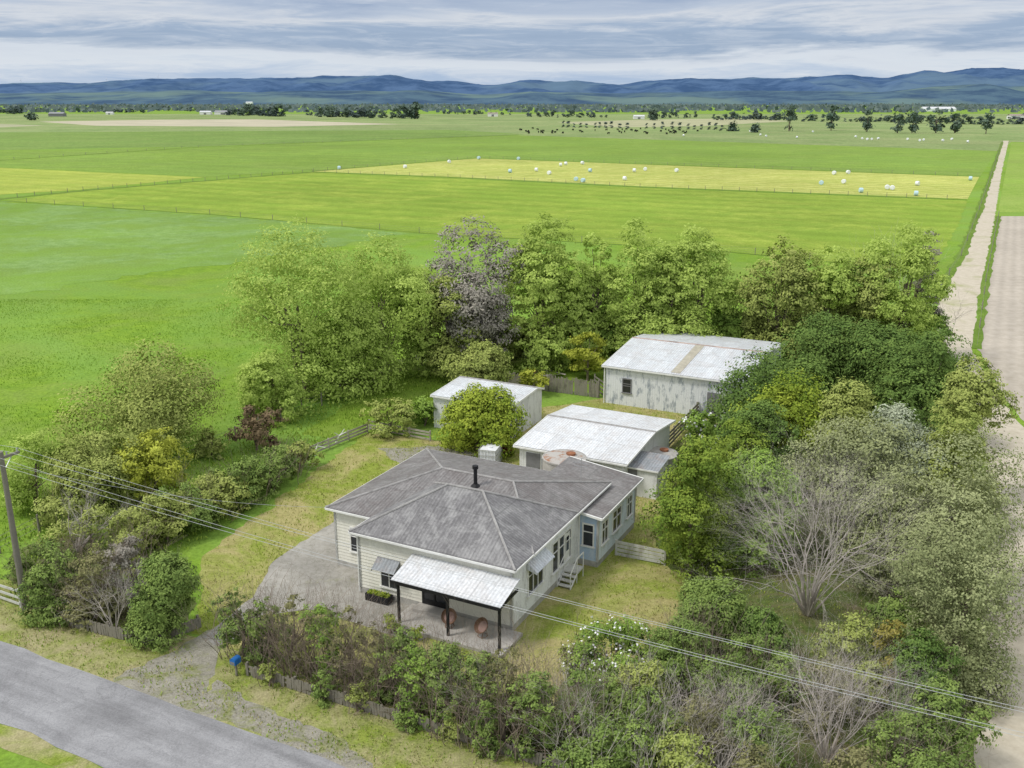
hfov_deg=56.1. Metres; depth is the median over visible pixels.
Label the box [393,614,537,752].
hedge shrub
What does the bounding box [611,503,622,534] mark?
window
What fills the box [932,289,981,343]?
bare tree
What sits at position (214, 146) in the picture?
long grass strip
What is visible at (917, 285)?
tree
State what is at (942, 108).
farm building
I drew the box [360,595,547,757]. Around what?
hedge shrub
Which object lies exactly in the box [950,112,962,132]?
plain tree
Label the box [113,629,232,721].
driveway apron
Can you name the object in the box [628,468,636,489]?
door
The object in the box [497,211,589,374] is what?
willow tree
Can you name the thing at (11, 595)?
rail fence
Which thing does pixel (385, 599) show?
planter box
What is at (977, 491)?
tree
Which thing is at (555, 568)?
window
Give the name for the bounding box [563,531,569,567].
door
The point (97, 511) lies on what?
shrub
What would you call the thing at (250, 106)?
shelterbelt tree
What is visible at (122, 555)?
shrub
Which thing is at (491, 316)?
tree
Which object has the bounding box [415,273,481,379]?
tree
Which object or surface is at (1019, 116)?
farm building
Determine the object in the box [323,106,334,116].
shelterbelt tree
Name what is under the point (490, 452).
plastic liquid tank
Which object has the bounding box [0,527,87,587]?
shrub
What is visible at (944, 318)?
understorey tree
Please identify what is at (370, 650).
hedge shrub
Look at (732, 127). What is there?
plain tree
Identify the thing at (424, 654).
hedge shrub
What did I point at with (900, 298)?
tree
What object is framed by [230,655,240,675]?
mailbox
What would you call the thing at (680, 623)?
shrub
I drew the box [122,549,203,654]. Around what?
shrub
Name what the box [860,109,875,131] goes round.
plain tree
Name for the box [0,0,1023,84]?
sky
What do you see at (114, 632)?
paling fence
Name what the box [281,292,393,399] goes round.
willow tree
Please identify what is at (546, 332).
understorey tree
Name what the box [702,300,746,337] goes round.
understorey tree
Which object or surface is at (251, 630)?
hedge shrub
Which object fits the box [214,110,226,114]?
farm building
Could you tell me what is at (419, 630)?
garden plant
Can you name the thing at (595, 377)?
rail fence
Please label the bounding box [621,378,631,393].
window
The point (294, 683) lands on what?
paling fence
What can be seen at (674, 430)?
rail fence
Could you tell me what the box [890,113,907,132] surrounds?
plain tree
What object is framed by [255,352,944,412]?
undergrowth
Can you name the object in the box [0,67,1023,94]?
hills
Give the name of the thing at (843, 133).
paddock
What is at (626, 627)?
flowering shrub
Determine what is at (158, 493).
power line
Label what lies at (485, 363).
tree
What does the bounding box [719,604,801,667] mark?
tree
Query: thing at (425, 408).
shrub
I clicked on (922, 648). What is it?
shrub
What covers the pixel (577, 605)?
power line
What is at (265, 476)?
hedge shrub
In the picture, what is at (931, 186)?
silage strip
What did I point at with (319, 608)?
hedge shrub
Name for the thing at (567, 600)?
power line
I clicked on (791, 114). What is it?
plain tree
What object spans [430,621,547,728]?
bare shrub
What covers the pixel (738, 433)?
tree
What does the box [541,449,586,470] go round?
water tank
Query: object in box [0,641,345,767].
road
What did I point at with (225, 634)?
hedge shrub
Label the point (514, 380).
paling fence
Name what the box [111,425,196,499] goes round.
tree
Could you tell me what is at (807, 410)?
tree
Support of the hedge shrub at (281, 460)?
on the yard lawn at (549, 607)
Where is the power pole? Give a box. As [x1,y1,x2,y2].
[0,448,28,609]
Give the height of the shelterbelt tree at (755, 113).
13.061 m
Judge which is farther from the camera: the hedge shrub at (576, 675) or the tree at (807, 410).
the tree at (807, 410)
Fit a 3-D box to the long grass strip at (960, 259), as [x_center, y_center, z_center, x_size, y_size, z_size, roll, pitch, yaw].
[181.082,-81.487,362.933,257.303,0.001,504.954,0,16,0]
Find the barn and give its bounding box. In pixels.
[601,331,784,416]
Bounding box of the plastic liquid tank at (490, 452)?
[478,442,501,461]
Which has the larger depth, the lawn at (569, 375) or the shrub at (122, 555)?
the lawn at (569, 375)
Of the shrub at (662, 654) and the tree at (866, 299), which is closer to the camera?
the shrub at (662, 654)
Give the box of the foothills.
[0,84,1023,104]
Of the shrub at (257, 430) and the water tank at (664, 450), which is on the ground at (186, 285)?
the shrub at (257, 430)
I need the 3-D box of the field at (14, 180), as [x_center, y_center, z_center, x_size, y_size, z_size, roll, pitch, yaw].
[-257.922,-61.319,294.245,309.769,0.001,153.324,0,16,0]
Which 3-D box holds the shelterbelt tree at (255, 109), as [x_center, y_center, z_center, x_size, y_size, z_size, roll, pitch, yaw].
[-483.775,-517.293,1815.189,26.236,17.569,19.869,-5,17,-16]
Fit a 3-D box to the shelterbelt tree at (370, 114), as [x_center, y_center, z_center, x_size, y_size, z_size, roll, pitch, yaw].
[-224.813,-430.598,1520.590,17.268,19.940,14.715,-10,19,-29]
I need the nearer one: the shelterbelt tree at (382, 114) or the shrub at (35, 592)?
the shrub at (35, 592)
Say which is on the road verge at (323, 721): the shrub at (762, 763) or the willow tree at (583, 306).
the shrub at (762, 763)
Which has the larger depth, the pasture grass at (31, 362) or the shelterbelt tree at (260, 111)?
the shelterbelt tree at (260, 111)
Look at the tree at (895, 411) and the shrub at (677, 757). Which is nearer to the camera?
the shrub at (677, 757)
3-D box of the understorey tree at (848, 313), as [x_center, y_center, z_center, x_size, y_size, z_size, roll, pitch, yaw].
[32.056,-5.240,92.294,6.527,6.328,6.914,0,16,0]
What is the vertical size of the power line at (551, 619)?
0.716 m
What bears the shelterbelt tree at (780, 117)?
on the paddock at (843, 133)
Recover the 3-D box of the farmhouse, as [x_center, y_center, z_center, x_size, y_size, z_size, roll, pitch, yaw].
[-1.970,6.911,51.849,13.405,5.612,16.250,8,18,26]
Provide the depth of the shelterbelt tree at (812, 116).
1315.40 m
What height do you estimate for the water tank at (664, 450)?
1.700 m
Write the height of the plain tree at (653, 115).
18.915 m
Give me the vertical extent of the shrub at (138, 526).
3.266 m
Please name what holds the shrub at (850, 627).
on the undergrowth at (775, 596)
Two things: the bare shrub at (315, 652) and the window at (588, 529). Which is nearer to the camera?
the bare shrub at (315, 652)
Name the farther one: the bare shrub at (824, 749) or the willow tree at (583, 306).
the willow tree at (583, 306)
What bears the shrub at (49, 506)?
on the ground at (186, 285)
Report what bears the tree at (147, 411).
on the ground at (186, 285)
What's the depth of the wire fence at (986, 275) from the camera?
133.80 m
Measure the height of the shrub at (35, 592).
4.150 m
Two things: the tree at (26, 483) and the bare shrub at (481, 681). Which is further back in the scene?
the tree at (26, 483)
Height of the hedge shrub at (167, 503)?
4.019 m
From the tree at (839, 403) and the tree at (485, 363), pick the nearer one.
the tree at (839, 403)
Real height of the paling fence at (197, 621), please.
0.670 m
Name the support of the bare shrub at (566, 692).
on the undergrowth at (775, 596)
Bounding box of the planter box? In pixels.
[365,588,392,605]
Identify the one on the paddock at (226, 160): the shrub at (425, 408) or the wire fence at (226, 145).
the wire fence at (226, 145)
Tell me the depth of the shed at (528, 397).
73.80 m
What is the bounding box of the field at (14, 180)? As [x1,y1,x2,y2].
[0,168,200,193]
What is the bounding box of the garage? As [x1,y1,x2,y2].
[513,404,675,472]
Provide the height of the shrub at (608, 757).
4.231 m
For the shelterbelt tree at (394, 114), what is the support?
on the paddock at (843, 133)
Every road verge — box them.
[0,579,537,767]
[0,724,99,767]
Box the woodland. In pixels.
[0,102,1023,112]
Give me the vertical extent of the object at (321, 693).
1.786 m
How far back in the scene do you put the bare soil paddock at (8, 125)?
1038.67 m
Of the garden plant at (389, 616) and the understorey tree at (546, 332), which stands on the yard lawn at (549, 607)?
the garden plant at (389, 616)
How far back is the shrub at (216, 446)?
67.18 m
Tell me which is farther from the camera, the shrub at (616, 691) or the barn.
the barn
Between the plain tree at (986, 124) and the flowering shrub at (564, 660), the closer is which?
the flowering shrub at (564, 660)
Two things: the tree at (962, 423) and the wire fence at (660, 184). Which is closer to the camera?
the tree at (962, 423)
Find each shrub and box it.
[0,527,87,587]
[11,544,118,629]
[21,529,139,634]
[29,469,103,529]
[31,498,139,559]
[50,514,194,614]
[54,562,140,628]
[103,481,213,549]
[103,500,173,561]
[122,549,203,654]
[141,458,225,533]
[166,560,305,666]
[171,464,259,522]
[191,427,230,459]
[200,445,286,510]
[212,442,294,496]
[215,565,353,679]
[225,404,288,449]
[227,580,347,667]
[241,581,380,690]
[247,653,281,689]
[251,435,310,486]
[257,577,350,673]
[265,577,424,693]
[272,436,325,474]
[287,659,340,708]
[291,604,425,717]
[329,606,488,733]
[334,595,424,701]
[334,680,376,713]
[343,607,478,730]
[359,396,417,438]
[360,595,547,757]
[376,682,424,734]
[388,599,593,764]
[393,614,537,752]
[408,395,436,425]
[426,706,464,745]
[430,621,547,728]
[442,630,606,767]
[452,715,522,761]
[492,659,560,739]
[494,631,629,767]
[504,643,618,762]
[517,368,549,387]
[521,676,662,767]
[544,650,649,746]
[555,640,602,683]
[562,603,659,705]
[574,643,715,729]
[585,653,722,767]
[596,599,733,710]
[596,678,756,767]
[630,593,746,682]
[654,656,781,767]
[655,675,810,767]
[660,642,809,767]
[669,701,806,767]
[677,408,719,453]
[678,601,808,719]
[731,615,849,723]
[733,601,939,766]
[770,713,911,767]
[778,623,898,741]
[806,589,924,716]
[821,649,977,755]
[834,574,932,654]
[839,691,997,767]
[847,667,988,767]
[877,626,966,724]
[903,672,1002,767]
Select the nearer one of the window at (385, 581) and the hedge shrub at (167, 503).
the window at (385, 581)
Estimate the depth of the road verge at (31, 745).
37.03 m
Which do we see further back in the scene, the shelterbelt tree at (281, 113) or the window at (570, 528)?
the shelterbelt tree at (281, 113)
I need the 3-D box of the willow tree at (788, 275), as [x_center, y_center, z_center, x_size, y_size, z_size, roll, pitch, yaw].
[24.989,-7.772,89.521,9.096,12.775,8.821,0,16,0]
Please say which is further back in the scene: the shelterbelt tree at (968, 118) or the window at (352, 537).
the shelterbelt tree at (968, 118)
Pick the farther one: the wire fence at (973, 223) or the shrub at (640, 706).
the wire fence at (973, 223)
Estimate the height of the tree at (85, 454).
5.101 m
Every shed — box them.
[430,376,544,435]
[627,451,670,499]
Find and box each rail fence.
[0,584,20,606]
[307,423,367,454]
[368,419,430,441]
[594,374,604,397]
[615,539,665,565]
[669,402,698,445]
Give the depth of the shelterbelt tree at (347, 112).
1583.40 m
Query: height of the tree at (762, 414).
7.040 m
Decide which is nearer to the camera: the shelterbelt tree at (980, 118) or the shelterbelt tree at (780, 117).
the shelterbelt tree at (980, 118)
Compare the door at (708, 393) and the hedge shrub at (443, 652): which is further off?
the door at (708, 393)
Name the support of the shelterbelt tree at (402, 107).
on the paddock at (843, 133)
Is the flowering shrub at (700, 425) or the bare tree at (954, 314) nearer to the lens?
the flowering shrub at (700, 425)
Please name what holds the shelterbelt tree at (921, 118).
on the paddock at (843, 133)
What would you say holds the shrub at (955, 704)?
on the undergrowth at (775, 596)
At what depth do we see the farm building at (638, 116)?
1437.89 m
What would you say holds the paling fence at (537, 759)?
on the road verge at (323, 721)
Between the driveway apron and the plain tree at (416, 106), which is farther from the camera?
the plain tree at (416, 106)
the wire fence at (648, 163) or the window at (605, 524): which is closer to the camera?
the window at (605, 524)
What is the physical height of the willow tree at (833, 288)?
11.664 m
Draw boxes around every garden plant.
[382,612,403,632]
[407,625,427,641]
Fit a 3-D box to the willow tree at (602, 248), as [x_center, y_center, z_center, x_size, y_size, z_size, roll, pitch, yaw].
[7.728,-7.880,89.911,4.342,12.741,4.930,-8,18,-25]
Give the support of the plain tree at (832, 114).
on the paddock at (843, 133)
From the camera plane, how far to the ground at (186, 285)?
104.81 m
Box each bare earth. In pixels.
[204,680,372,767]
[378,445,476,462]
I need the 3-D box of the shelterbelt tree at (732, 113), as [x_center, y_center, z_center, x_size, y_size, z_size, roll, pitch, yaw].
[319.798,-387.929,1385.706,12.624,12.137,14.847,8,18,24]
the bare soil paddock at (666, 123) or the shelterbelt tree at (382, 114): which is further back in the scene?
the shelterbelt tree at (382, 114)
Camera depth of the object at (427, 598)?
46.88 m
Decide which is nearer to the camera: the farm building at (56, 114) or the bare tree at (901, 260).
the bare tree at (901, 260)
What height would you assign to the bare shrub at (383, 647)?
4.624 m
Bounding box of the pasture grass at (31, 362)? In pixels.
[0,298,401,552]
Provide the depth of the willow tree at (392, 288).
82.93 m
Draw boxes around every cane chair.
[441,608,456,628]
[474,617,487,637]
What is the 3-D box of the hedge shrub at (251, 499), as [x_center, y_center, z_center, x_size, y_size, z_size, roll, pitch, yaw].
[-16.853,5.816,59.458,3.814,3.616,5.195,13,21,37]
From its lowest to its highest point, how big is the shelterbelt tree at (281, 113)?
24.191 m
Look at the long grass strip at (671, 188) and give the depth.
278.45 m
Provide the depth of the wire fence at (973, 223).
189.58 m
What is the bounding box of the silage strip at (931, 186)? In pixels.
[315,158,978,198]
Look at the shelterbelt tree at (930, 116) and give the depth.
1120.56 m
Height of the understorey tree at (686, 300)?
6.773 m
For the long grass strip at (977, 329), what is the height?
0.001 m
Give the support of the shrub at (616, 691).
on the undergrowth at (775, 596)
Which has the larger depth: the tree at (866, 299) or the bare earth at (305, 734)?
the tree at (866, 299)
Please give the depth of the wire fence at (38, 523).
67.19 m
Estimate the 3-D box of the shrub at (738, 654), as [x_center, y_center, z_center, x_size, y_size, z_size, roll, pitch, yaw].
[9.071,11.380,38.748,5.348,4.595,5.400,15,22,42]
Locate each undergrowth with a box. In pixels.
[7,532,196,644]
[238,646,544,754]
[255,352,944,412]
[537,397,990,767]
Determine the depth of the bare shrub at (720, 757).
35.37 m
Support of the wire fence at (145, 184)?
on the ground at (186, 285)
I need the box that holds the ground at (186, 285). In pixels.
[0,105,1023,767]
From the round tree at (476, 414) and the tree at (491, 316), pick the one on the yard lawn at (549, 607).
the round tree at (476, 414)
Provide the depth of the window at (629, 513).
55.13 m
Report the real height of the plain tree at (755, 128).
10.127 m
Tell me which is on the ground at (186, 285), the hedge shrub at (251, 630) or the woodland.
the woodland
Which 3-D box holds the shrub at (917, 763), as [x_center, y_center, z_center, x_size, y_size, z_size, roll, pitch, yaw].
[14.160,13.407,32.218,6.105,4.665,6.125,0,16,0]
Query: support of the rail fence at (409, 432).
on the yard lawn at (549, 607)
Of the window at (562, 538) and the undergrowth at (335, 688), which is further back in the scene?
the window at (562, 538)
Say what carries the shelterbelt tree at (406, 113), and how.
on the paddock at (843, 133)
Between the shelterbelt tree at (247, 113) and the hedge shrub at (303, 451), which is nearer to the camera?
the hedge shrub at (303, 451)
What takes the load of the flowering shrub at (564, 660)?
on the yard lawn at (549, 607)
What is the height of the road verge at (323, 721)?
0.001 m
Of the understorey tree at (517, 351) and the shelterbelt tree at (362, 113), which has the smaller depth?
the understorey tree at (517, 351)
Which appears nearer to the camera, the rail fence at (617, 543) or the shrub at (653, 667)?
the shrub at (653, 667)
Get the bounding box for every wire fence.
[0,354,416,553]
[1,134,507,159]
[1,169,309,197]
[4,197,902,264]
[313,156,980,175]
[313,169,965,198]
[946,140,1002,277]
[977,213,998,342]
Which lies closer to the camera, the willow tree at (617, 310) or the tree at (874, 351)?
the tree at (874, 351)
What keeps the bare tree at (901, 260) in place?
on the undergrowth at (387, 373)
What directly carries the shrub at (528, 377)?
on the ground at (186, 285)
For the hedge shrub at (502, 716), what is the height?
5.761 m
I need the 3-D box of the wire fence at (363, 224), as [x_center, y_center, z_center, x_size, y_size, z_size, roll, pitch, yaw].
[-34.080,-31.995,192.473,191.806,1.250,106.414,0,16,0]
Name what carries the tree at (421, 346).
on the lawn at (569, 375)
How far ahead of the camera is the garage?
64.01 m
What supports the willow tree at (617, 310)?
on the lawn at (569, 375)
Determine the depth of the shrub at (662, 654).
39.84 m
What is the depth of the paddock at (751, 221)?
228.29 m
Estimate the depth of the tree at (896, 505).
47.84 m
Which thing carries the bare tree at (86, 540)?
on the undergrowth at (121, 618)
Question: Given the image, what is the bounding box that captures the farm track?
[937,141,1023,767]
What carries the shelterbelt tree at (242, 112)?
on the paddock at (843, 133)
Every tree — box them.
[0,430,76,512]
[13,106,22,113]
[23,111,38,119]
[38,427,161,512]
[44,333,233,473]
[58,482,144,552]
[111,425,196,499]
[214,213,373,415]
[234,347,309,430]
[238,109,246,115]
[243,106,250,115]
[245,104,253,114]
[250,106,261,114]
[256,109,265,115]
[267,105,280,115]
[270,103,285,116]
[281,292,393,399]
[316,108,322,116]
[318,231,442,394]
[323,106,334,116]
[332,107,341,116]
[342,109,350,116]
[353,107,367,116]
[366,106,374,117]
[378,110,385,117]
[383,268,446,376]
[392,107,401,117]
[396,105,408,117]
[404,105,420,116]
[407,101,422,118]
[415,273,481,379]
[419,216,536,358]
[430,382,532,458]
[438,338,514,381]
[493,315,536,363]
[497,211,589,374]
[523,319,581,347]
[546,262,602,368]
[562,331,608,380]
[580,231,619,360]
[584,298,629,358]
[594,217,685,359]
[635,433,745,589]
[644,243,697,334]
[646,108,659,119]
[651,222,744,336]
[663,408,974,631]
[668,574,754,660]
[674,295,708,332]
[700,342,838,453]
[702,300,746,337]
[703,416,774,521]
[707,445,812,579]
[708,398,805,516]
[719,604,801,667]
[724,120,739,130]
[726,366,845,498]
[729,111,736,118]
[730,234,827,358]
[736,309,781,341]
[748,122,760,132]
[753,110,762,119]
[762,308,885,415]
[768,111,776,119]
[773,113,783,119]
[777,408,939,568]
[779,105,797,130]
[786,244,863,354]
[800,376,881,498]
[807,114,816,120]
[819,318,965,414]
[822,105,840,130]
[830,254,898,367]
[832,465,975,601]
[833,303,879,349]
[837,398,955,527]
[849,217,956,286]
[853,220,956,355]
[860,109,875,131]
[861,321,980,460]
[863,424,1023,639]
[868,618,917,705]
[878,492,1023,723]
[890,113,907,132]
[906,110,920,132]
[908,230,942,337]
[908,304,956,341]
[908,401,1016,548]
[919,115,925,122]
[924,353,1022,506]
[925,114,937,122]
[926,109,949,132]
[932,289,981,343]
[946,114,956,122]
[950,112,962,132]
[960,114,970,123]
[974,116,984,123]
[981,112,994,133]
[1015,113,1023,123]
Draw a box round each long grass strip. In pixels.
[0,135,507,160]
[0,172,312,199]
[8,201,901,268]
[318,158,979,176]
[320,172,966,199]
[932,142,1002,297]
[971,216,1000,348]
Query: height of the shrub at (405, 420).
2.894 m
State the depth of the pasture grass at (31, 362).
100.51 m
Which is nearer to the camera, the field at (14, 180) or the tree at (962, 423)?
the tree at (962, 423)
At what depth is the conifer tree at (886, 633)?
38.89 m
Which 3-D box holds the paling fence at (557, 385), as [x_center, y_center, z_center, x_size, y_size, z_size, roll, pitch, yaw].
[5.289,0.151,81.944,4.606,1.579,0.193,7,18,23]
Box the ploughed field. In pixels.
[978,216,1023,420]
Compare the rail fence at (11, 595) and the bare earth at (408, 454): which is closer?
the rail fence at (11, 595)
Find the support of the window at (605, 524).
in the farmhouse
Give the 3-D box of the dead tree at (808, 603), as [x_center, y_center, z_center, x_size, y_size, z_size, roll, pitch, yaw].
[14.658,6.939,44.676,13.874,12.017,13.027,6,17,20]
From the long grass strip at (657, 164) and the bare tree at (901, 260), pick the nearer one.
the bare tree at (901, 260)
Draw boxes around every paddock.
[0,114,1023,150]
[0,124,42,126]
[0,130,527,149]
[0,135,996,176]
[0,201,412,294]
[12,172,966,271]
[44,119,382,126]
[560,118,783,126]
[998,143,1023,211]
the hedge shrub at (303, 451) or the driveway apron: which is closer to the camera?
the driveway apron
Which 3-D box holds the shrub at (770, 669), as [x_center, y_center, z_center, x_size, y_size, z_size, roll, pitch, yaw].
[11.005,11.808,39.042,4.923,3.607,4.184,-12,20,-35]
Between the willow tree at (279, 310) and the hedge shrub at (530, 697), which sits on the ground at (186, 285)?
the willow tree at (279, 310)
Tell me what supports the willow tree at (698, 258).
on the lawn at (569, 375)
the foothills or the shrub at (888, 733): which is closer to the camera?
the shrub at (888, 733)
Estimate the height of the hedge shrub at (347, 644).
5.287 m
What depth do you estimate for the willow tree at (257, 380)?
73.99 m
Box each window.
[349,526,356,553]
[379,572,396,591]
[527,568,544,597]
[551,538,559,575]
[559,532,565,568]
[565,526,572,562]
[580,522,594,548]
[600,516,609,546]
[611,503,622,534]
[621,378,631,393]
[626,492,632,519]
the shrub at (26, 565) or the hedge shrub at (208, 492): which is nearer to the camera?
the shrub at (26, 565)
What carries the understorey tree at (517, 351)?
on the lawn at (569, 375)
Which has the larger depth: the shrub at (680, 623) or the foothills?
the foothills
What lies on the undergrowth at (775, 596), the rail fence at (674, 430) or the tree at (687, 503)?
the tree at (687, 503)
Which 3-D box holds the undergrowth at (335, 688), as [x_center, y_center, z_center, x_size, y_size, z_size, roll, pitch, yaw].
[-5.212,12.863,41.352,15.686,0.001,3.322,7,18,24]
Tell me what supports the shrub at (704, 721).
on the undergrowth at (775, 596)
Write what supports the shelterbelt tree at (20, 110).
on the paddock at (843, 133)
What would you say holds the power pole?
on the road verge at (323, 721)
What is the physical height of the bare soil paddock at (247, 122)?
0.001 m
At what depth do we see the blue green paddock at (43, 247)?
172.51 m
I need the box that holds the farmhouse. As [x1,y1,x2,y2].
[325,447,643,657]
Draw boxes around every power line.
[1,458,1022,732]
[1,465,1021,736]
[5,464,302,506]
[7,451,1021,711]
[19,448,1023,708]
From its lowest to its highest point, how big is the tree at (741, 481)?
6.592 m
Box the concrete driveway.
[203,522,426,644]
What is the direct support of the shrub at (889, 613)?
on the undergrowth at (775, 596)
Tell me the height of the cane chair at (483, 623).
0.917 m
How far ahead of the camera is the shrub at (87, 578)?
45.54 m
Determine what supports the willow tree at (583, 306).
on the lawn at (569, 375)
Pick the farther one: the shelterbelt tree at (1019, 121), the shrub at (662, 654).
the shelterbelt tree at (1019, 121)
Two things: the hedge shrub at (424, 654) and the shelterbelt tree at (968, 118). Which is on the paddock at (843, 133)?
the shelterbelt tree at (968, 118)
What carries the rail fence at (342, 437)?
on the ground at (186, 285)
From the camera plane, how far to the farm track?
67.20 m
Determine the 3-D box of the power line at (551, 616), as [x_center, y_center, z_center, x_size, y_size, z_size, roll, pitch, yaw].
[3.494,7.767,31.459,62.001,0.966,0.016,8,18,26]
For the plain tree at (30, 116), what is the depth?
1335.95 m
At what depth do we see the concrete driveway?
50.08 m
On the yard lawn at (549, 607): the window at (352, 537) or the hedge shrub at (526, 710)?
the hedge shrub at (526, 710)
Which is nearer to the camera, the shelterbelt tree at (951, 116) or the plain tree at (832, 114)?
the plain tree at (832, 114)
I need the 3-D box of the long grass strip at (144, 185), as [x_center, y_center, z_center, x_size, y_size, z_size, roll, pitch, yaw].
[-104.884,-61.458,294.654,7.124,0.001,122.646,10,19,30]
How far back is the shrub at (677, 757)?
32.56 m
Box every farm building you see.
[48,112,66,116]
[199,111,211,114]
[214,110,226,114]
[487,113,497,116]
[633,115,644,118]
[921,107,955,110]
[1006,114,1023,118]
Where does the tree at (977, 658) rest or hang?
on the undergrowth at (775, 596)
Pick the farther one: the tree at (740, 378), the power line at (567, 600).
the tree at (740, 378)
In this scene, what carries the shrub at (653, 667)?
on the undergrowth at (775, 596)
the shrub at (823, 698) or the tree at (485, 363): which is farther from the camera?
the tree at (485, 363)
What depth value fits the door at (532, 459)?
62.87 m
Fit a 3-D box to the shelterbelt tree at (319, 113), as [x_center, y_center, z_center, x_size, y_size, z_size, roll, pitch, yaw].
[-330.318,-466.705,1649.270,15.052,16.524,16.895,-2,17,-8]
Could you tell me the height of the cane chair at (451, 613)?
0.917 m
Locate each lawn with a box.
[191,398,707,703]
[303,341,605,440]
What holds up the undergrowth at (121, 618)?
on the ground at (186, 285)
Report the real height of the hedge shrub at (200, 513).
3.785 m
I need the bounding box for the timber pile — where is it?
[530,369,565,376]
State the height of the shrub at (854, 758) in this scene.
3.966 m
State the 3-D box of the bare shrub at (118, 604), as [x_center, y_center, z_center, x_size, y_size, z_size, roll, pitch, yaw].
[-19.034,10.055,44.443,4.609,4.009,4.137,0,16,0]
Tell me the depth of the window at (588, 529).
51.31 m
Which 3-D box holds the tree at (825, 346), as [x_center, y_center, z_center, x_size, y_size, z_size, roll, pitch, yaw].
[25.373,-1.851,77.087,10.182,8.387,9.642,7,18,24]
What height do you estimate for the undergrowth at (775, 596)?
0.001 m
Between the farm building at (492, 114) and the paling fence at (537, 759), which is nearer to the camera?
the paling fence at (537, 759)
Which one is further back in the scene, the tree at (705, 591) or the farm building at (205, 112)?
the farm building at (205, 112)
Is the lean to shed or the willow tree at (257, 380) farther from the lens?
the willow tree at (257, 380)
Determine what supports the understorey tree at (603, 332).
on the undergrowth at (387, 373)
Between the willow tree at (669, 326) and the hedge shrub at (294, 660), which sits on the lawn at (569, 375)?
the willow tree at (669, 326)
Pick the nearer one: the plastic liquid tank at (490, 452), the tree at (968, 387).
the tree at (968, 387)
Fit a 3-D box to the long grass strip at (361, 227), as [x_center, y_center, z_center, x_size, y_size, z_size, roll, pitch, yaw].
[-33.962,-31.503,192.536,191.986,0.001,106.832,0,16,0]
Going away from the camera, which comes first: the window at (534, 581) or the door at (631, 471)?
the window at (534, 581)
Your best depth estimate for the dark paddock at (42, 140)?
683.74 m
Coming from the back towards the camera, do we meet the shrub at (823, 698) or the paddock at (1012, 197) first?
the paddock at (1012, 197)
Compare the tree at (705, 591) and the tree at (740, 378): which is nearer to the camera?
the tree at (705, 591)
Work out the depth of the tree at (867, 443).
51.93 m
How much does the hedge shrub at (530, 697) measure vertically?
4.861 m
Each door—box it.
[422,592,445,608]
[526,452,539,468]
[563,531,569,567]
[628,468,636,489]
[706,392,720,415]
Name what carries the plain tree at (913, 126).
on the paddock at (843, 133)
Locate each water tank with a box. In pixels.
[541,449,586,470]
[650,446,677,478]
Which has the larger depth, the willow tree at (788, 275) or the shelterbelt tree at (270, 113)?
the shelterbelt tree at (270, 113)
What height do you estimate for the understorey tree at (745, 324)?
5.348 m
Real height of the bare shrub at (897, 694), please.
4.697 m
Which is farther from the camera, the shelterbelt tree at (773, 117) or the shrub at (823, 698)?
the shelterbelt tree at (773, 117)
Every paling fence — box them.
[61,611,153,644]
[152,614,201,643]
[245,661,513,756]
[502,371,548,391]
[513,748,571,767]
[549,374,599,397]
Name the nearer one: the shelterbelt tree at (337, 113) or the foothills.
the shelterbelt tree at (337, 113)
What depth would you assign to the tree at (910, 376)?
67.26 m
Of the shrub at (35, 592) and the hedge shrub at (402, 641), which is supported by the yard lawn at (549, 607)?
the hedge shrub at (402, 641)
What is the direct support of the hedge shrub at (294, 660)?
on the yard lawn at (549, 607)

